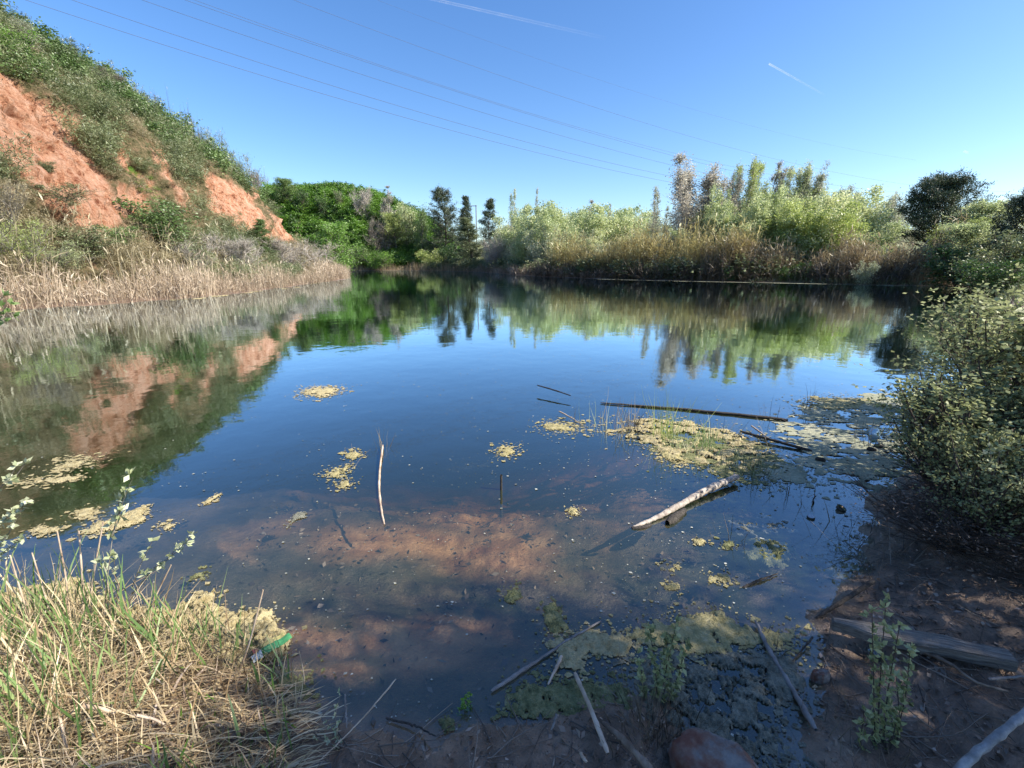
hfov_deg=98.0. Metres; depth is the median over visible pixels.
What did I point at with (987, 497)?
leafy shrub
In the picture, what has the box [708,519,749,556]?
reed tuft
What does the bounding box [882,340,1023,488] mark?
leafy shrub
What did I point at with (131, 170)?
hillside grass
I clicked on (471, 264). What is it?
undergrowth
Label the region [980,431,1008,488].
leafy sprig
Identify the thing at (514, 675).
diagonal stick
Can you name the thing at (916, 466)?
leafy shrub
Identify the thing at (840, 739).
reed tuft
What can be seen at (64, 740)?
dry reed stalk
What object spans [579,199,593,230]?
bare tree
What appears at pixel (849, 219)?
bank thicket
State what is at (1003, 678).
pale twig
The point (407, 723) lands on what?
thin stick
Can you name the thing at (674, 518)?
driftwood log
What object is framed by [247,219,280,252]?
shrub
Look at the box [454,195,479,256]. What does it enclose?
pine tree
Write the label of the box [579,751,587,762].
thin stick
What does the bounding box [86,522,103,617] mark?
dry reed stalk
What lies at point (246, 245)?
pale shrub
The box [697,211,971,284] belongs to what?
brown cane
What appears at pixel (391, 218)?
green tree
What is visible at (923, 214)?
pine tree
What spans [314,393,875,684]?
algae crumbs
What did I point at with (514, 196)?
poplar tree
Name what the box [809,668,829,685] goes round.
stone
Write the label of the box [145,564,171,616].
dry reed stalk
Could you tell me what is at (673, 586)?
algae mat
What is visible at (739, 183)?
poplar tree
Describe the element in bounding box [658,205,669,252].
poplar tree
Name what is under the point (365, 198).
pale bush
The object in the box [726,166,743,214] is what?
poplar tree
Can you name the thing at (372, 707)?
dry stalk
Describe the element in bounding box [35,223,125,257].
shrub
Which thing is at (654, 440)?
algae mat
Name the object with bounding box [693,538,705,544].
algae mat
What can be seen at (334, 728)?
leafy sprig
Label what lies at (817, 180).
poplar tree
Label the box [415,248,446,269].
shrub
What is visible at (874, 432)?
plastic bottle
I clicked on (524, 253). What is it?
willow clump
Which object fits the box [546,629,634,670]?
algae mat
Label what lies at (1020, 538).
dead undergrowth
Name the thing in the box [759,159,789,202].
bare tree
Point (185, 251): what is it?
pale shrub
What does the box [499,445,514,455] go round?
algae mat
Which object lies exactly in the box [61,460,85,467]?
algae mat
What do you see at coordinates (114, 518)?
leafy sprig
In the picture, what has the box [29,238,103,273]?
bush
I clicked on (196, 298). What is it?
shore scum
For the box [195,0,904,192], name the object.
power line
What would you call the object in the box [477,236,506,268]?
dry bush
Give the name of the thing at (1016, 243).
dark bush
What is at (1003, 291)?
shore grass
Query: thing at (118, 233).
shrub
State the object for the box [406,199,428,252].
shrub
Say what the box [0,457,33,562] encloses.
leafy sprig
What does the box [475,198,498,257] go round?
pine tree
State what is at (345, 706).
thin stick
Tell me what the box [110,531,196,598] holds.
leafy sprig
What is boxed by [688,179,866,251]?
poplar thicket
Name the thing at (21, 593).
dry reed stalk
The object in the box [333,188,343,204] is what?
shrub
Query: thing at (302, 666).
dry reed stalk
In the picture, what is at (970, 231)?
green tree
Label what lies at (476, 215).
utility pole
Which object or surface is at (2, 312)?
leafy sprig
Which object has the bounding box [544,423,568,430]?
algae mat
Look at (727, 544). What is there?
algae mat
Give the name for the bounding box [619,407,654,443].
reed tuft
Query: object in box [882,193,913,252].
airy tree
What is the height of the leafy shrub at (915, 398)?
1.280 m
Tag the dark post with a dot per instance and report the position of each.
(501, 513)
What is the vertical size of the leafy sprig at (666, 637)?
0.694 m
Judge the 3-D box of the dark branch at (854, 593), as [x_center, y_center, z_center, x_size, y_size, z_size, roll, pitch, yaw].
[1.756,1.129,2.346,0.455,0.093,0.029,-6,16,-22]
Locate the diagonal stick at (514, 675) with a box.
[491,620,600,691]
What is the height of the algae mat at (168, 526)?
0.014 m
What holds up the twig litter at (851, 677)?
on the ground at (262, 467)
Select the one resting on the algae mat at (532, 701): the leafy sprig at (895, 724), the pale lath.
the pale lath
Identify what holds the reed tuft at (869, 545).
on the ground at (262, 467)
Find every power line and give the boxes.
[27,0,741,194]
[73,0,743,189]
[143,0,793,191]
[186,0,791,184]
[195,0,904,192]
[297,1,999,191]
[378,0,912,159]
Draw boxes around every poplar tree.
[508,188,518,222]
[535,188,538,217]
[644,185,664,249]
[657,151,725,254]
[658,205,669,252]
[701,172,746,217]
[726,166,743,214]
[732,154,770,216]
[769,158,815,201]
[798,159,831,206]
[836,183,859,199]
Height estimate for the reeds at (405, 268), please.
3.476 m
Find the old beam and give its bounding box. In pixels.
[830,618,1018,671]
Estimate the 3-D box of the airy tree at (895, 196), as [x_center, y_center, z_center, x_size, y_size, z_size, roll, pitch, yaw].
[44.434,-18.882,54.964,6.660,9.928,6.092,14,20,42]
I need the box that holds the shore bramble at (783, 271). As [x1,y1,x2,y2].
[562,258,1023,282]
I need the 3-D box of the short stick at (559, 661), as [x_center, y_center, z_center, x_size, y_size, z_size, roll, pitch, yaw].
[0.193,1.267,1.974,0.020,0.027,0.152,8,17,26]
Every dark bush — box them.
[919,238,1002,287]
[937,228,1023,291]
[951,253,1023,294]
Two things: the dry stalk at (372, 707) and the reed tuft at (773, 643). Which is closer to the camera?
the dry stalk at (372, 707)
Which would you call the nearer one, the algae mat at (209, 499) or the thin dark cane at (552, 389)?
the algae mat at (209, 499)
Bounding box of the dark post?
[500,474,502,517]
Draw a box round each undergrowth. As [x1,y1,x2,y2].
[426,243,925,279]
[799,452,1023,589]
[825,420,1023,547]
[916,485,1023,590]
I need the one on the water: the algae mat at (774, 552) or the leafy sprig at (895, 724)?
the algae mat at (774, 552)
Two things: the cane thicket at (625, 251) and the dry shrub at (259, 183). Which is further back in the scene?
the dry shrub at (259, 183)
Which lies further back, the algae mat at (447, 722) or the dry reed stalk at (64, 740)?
the algae mat at (447, 722)
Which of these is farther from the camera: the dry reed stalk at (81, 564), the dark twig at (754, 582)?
the dark twig at (754, 582)
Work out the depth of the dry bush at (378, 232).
136.45 m
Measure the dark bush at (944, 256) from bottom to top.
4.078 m
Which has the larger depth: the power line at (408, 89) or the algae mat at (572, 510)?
the power line at (408, 89)
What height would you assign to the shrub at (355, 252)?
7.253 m
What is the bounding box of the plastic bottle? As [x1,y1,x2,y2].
[868,428,880,442]
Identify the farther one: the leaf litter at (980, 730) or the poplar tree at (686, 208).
the poplar tree at (686, 208)
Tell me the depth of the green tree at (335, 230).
101.80 m
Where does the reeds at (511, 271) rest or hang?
on the ground at (262, 467)
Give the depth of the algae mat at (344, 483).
3.66 m
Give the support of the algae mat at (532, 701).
on the water
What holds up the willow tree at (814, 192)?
on the ground at (262, 467)
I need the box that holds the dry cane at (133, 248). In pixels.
[0,184,332,299]
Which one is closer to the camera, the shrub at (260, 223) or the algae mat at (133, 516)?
the algae mat at (133, 516)
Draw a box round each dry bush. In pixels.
[361,214,394,254]
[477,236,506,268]
[494,215,511,256]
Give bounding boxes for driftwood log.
[632,474,739,529]
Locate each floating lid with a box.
[807,514,814,520]
[836,504,846,512]
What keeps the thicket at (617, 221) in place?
on the ground at (262, 467)
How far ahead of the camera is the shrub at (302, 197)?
139.06 m
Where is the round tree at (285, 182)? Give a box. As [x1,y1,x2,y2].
[267,177,301,204]
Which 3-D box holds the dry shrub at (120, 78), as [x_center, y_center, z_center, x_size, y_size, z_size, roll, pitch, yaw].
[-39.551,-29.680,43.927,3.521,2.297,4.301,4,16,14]
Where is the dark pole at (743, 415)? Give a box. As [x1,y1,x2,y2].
[600,402,801,428]
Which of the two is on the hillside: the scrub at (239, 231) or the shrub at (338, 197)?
the scrub at (239, 231)
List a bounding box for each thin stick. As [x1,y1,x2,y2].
[344,694,347,727]
[385,717,435,735]
[551,714,557,729]
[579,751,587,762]
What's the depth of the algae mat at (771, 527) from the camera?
3.07 m
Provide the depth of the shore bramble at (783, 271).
44.85 m
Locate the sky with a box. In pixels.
[0,0,1023,242]
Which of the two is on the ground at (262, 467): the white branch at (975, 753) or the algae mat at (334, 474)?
the white branch at (975, 753)
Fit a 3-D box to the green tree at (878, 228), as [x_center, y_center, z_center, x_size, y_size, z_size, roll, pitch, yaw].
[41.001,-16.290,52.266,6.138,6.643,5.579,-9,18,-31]
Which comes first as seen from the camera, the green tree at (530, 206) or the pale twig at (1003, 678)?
the pale twig at (1003, 678)
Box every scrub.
[0,1,282,214]
[0,17,314,284]
[0,129,336,285]
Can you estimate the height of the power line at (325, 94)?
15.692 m
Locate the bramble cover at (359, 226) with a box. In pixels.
[260,180,461,267]
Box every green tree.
[309,218,363,271]
[377,212,411,251]
[508,201,531,227]
[869,219,890,248]
[915,218,997,269]
[927,195,1023,252]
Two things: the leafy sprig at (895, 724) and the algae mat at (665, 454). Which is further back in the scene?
the algae mat at (665, 454)
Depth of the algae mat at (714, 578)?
2.55 m
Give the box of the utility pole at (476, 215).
[470,205,476,239]
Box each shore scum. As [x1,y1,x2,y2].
[6,283,318,312]
[610,279,888,285]
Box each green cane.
[0,176,33,232]
[0,213,58,269]
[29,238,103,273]
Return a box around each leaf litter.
[158,462,879,764]
[173,477,1023,767]
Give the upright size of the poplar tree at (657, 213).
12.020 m
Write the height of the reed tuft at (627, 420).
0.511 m
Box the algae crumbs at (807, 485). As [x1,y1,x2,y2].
[739,387,908,530]
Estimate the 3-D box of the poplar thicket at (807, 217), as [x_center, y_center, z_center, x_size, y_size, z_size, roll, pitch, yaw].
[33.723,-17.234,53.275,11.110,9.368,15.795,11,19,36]
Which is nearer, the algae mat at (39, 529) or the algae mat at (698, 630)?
the algae mat at (698, 630)
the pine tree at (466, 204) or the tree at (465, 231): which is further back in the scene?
the pine tree at (466, 204)
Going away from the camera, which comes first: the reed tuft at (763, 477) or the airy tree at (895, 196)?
the reed tuft at (763, 477)
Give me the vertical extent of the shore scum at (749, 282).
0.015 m
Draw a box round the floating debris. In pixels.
[8,340,900,742]
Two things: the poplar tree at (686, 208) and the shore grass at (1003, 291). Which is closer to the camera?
the shore grass at (1003, 291)
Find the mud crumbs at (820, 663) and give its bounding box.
[210,517,1023,767]
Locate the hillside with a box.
[0,58,309,302]
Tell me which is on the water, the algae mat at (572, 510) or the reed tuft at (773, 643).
the algae mat at (572, 510)
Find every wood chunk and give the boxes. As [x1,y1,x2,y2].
[815,457,825,461]
[866,447,876,450]
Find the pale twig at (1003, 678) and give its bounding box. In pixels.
[987,675,1023,680]
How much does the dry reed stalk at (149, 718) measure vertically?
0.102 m
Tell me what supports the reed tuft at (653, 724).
on the ground at (262, 467)
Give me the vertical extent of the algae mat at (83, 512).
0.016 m
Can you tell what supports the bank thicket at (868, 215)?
on the ground at (262, 467)
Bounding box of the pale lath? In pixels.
[574,672,609,754]
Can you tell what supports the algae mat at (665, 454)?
on the water
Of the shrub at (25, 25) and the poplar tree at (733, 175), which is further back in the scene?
the poplar tree at (733, 175)
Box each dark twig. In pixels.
[742,573,777,587]
[793,636,812,660]
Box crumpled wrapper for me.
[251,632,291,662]
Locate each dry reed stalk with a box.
[9,555,30,626]
[31,552,52,620]
[56,531,68,609]
[58,717,72,766]
[78,530,84,623]
[80,703,115,714]
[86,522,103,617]
[135,713,165,725]
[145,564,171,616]
[151,744,154,767]
[238,589,263,672]
[299,651,304,683]
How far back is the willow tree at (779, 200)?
52.99 m
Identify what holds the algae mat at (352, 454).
on the water
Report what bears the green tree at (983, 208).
on the ground at (262, 467)
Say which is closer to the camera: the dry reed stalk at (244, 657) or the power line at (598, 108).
the dry reed stalk at (244, 657)
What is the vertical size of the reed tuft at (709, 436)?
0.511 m
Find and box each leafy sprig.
[0,287,20,324]
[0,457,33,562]
[91,467,134,625]
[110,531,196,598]
[313,688,342,750]
[456,692,472,715]
[634,614,692,702]
[852,590,919,752]
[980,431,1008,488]
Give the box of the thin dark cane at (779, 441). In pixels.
[740,431,811,451]
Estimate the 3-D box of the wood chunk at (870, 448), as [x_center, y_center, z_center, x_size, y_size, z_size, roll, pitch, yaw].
[3.484,0.637,4.313,0.081,0.051,0.056,13,20,39]
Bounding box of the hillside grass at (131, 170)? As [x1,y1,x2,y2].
[126,166,165,200]
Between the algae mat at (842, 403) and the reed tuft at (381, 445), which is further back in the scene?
the algae mat at (842, 403)
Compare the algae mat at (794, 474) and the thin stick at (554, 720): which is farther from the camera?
the algae mat at (794, 474)
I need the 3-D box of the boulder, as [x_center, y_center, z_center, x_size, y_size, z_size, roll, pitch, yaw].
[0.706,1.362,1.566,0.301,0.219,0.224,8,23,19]
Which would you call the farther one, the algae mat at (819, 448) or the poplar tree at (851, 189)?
the poplar tree at (851, 189)
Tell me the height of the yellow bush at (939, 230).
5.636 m
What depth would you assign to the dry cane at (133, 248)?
24.28 m
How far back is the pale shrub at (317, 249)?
57.29 m
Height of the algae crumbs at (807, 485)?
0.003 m
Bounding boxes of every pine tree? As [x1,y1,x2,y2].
[421,183,463,255]
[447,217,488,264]
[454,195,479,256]
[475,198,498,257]
[886,165,1002,249]
[970,188,1023,286]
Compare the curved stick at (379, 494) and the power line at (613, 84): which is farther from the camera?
the power line at (613, 84)
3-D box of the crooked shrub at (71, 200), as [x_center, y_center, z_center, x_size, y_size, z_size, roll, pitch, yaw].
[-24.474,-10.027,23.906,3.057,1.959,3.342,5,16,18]
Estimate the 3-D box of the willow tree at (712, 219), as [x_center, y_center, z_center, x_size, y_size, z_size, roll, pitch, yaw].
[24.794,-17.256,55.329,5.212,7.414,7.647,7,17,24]
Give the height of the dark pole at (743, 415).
0.061 m
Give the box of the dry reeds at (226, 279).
[0,250,350,310]
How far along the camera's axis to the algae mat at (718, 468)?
4.13 m
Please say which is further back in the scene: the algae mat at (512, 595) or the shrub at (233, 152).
the shrub at (233, 152)
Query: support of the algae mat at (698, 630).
on the water
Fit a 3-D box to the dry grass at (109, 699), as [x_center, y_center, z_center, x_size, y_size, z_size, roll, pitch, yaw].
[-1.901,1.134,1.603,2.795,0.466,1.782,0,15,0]
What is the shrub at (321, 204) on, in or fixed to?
on the ground at (262, 467)
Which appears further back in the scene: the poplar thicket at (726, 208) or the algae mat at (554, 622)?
the poplar thicket at (726, 208)
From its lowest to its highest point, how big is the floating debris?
0.002 m
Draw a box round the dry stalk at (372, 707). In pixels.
[320,679,395,759]
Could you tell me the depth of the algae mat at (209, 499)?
3.40 m
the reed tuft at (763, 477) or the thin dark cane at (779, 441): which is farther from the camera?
the thin dark cane at (779, 441)
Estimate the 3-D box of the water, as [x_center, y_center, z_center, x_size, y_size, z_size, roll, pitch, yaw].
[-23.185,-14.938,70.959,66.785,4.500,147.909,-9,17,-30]
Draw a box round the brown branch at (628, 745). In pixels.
[601,721,653,767]
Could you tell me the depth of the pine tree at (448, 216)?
130.28 m
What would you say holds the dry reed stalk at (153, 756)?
on the ground at (262, 467)
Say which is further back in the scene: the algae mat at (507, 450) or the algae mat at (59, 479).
the algae mat at (507, 450)
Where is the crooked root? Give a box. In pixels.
[923,652,1007,691]
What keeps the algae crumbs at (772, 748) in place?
on the water
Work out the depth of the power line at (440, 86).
66.32 m
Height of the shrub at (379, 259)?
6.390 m
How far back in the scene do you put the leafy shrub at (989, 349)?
3.53 m
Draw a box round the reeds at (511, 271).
[458,263,604,277]
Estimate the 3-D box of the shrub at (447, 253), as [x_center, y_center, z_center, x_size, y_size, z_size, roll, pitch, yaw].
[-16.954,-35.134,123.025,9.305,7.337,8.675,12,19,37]
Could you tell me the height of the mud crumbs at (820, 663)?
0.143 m
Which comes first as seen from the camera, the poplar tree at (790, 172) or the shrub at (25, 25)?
the shrub at (25, 25)
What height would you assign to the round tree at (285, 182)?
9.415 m
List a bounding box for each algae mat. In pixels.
[0,577,289,673]
[28,525,59,533]
[34,476,78,482]
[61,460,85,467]
[74,507,95,517]
[86,506,145,532]
[163,523,171,529]
[191,572,201,578]
[203,494,218,503]
[262,669,309,698]
[287,512,306,526]
[306,388,336,396]
[330,470,342,476]
[340,481,349,486]
[345,450,358,457]
[439,717,453,731]
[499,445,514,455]
[504,587,520,602]
[505,678,632,718]
[543,602,568,632]
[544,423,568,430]
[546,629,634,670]
[568,508,577,514]
[604,418,774,469]
[629,610,794,654]
[638,651,818,767]
[642,432,790,485]
[658,450,683,460]
[664,582,679,589]
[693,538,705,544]
[708,575,730,584]
[723,541,733,548]
[729,512,799,537]
[741,536,797,570]
[764,460,809,484]
[769,393,946,492]
[807,536,863,579]
[813,397,870,410]
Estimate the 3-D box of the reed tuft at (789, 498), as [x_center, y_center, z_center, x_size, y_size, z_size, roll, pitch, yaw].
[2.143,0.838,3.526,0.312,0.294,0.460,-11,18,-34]
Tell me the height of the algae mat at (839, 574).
0.015 m
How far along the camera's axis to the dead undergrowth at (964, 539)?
2.65 m
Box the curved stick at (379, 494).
[378,445,384,524]
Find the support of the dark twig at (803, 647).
on the algae mat at (743, 709)
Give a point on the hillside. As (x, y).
(19, 111)
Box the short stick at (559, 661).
[547,655,562,684]
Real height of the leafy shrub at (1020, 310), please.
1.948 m
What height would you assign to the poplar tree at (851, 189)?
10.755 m
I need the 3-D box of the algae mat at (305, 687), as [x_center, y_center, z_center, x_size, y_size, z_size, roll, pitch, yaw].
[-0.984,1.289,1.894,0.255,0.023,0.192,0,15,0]
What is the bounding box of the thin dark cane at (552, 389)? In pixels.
[537,385,570,395]
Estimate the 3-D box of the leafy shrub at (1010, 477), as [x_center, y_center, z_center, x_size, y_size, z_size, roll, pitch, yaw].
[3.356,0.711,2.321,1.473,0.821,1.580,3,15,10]
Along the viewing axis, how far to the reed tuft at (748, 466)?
3.89 m
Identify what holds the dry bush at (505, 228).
on the ground at (262, 467)
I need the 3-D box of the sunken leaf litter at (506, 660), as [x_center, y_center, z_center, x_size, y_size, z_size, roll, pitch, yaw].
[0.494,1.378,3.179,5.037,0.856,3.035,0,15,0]
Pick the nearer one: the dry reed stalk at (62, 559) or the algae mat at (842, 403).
the dry reed stalk at (62, 559)
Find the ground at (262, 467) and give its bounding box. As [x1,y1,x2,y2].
[0,197,1023,767]
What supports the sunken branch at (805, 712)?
on the algae mat at (743, 709)
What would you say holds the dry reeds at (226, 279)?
on the ground at (262, 467)
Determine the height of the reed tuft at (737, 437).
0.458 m
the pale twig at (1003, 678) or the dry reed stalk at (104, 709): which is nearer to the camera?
the dry reed stalk at (104, 709)
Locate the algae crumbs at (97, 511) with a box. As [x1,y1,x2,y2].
[6,384,802,680]
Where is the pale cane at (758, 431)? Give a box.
[751,425,766,436]
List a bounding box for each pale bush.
[347,185,373,219]
[850,260,880,284]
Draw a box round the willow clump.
[516,247,543,262]
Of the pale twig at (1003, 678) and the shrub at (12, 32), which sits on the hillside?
the shrub at (12, 32)
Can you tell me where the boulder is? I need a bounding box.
[668,728,758,767]
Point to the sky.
(938, 85)
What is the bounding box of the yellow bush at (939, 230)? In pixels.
[920,217,1002,279]
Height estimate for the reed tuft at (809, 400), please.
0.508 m
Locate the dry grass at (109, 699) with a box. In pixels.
[0,552,322,767]
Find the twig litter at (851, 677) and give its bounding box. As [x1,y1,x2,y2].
[241,469,1023,767]
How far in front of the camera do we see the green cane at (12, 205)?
20.64 m
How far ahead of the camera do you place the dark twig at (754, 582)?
2.53 m
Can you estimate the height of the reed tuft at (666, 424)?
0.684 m
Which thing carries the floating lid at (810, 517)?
on the water
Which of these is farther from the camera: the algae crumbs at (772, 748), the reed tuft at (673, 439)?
the reed tuft at (673, 439)
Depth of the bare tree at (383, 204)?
138.69 m
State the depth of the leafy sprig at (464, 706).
1.82 m
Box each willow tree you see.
[694,211,733,254]
[761,190,811,233]
[807,186,822,208]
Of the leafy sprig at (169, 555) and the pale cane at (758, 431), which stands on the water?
the pale cane at (758, 431)
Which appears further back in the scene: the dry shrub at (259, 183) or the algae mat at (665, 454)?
the dry shrub at (259, 183)
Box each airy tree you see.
[864,187,906,246]
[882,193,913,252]
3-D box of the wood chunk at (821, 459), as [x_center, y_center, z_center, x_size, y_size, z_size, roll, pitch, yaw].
[2.835,0.695,4.092,0.082,0.052,0.051,12,19,39]
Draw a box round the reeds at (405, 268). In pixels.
[349,259,483,271]
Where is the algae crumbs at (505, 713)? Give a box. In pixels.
[181,420,825,733]
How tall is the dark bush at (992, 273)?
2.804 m
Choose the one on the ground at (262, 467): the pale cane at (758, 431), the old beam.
the old beam
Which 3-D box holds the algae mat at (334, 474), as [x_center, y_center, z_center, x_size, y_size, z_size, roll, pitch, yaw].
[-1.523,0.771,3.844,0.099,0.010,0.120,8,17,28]
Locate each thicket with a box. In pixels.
[482,212,670,261]
[489,199,663,259]
[538,209,763,280]
[659,184,915,260]
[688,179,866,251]
[717,195,872,275]
[770,196,841,278]
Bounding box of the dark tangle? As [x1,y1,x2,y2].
[526,246,921,284]
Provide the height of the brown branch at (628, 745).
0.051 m
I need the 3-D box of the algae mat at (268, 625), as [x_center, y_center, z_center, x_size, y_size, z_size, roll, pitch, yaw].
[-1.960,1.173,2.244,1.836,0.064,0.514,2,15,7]
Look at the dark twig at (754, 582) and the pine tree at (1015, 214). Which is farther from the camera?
the pine tree at (1015, 214)
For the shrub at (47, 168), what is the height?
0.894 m
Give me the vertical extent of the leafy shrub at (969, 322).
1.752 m
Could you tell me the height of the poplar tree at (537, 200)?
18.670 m
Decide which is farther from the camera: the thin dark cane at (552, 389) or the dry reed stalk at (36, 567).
the thin dark cane at (552, 389)
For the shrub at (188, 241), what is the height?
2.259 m
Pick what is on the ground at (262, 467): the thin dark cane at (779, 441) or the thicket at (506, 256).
the thicket at (506, 256)
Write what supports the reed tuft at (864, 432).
on the ground at (262, 467)
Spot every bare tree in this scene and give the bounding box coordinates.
[378,186,398,232]
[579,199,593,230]
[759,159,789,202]
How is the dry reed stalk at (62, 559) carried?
on the ground at (262, 467)
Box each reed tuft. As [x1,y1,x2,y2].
[372,432,394,458]
[579,402,626,441]
[595,645,735,761]
[600,387,641,445]
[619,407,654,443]
[641,386,719,447]
[666,420,706,466]
[683,412,742,468]
[698,415,781,466]
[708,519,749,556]
[718,434,782,493]
[741,462,793,490]
[744,622,795,667]
[760,479,817,513]
[771,684,956,767]
[792,496,958,583]
[799,499,919,549]
[803,385,815,410]
[845,409,886,453]
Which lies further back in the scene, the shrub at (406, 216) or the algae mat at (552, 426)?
the shrub at (406, 216)
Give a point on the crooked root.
(938, 658)
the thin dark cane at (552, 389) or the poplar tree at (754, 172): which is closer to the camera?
the thin dark cane at (552, 389)
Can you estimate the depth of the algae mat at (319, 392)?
6.28 m
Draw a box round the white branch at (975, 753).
[953,706,1023,767]
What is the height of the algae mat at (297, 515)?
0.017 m
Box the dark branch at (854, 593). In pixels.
[816,580,874,618]
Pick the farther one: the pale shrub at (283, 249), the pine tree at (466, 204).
the pine tree at (466, 204)
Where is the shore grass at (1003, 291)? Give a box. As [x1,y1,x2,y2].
[745,274,1023,300]
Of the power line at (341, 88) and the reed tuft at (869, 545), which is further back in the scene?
the power line at (341, 88)
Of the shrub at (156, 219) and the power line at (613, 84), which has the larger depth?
the power line at (613, 84)
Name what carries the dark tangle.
on the ground at (262, 467)
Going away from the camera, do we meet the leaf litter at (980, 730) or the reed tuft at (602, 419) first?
the leaf litter at (980, 730)
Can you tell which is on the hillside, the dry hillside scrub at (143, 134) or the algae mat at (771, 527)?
the dry hillside scrub at (143, 134)
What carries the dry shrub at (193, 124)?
on the ground at (262, 467)
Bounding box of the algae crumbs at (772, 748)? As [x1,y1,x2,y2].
[283,511,824,767]
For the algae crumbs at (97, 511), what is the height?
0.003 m
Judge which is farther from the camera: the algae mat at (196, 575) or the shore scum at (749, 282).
the shore scum at (749, 282)
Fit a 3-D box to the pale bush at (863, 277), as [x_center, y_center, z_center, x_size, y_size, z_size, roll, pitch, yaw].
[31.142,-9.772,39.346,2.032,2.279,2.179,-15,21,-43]
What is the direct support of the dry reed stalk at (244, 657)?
on the ground at (262, 467)
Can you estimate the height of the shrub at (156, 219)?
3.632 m
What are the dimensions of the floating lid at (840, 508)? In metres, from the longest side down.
0.066 x 0.066 x 0.024 m
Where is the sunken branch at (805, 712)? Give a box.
[754,620,817,730]
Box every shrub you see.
[0,22,47,54]
[2,12,50,51]
[21,182,100,208]
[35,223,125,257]
[36,159,57,172]
[92,63,127,88]
[92,223,140,243]
[112,193,207,246]
[148,87,176,120]
[156,230,216,263]
[165,237,220,269]
[179,104,200,140]
[195,230,266,268]
[200,127,230,159]
[228,150,263,181]
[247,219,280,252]
[250,168,268,188]
[261,235,334,271]
[286,188,309,211]
[294,237,340,267]
[314,193,329,217]
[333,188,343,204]
[343,246,377,266]
[352,250,395,269]
[380,200,418,245]
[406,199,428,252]
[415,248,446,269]
[434,243,461,265]
[851,334,1023,508]
[870,409,1023,549]
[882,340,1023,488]
[891,276,1023,429]
[897,262,1023,398]
[976,445,1023,524]
[1000,292,1023,397]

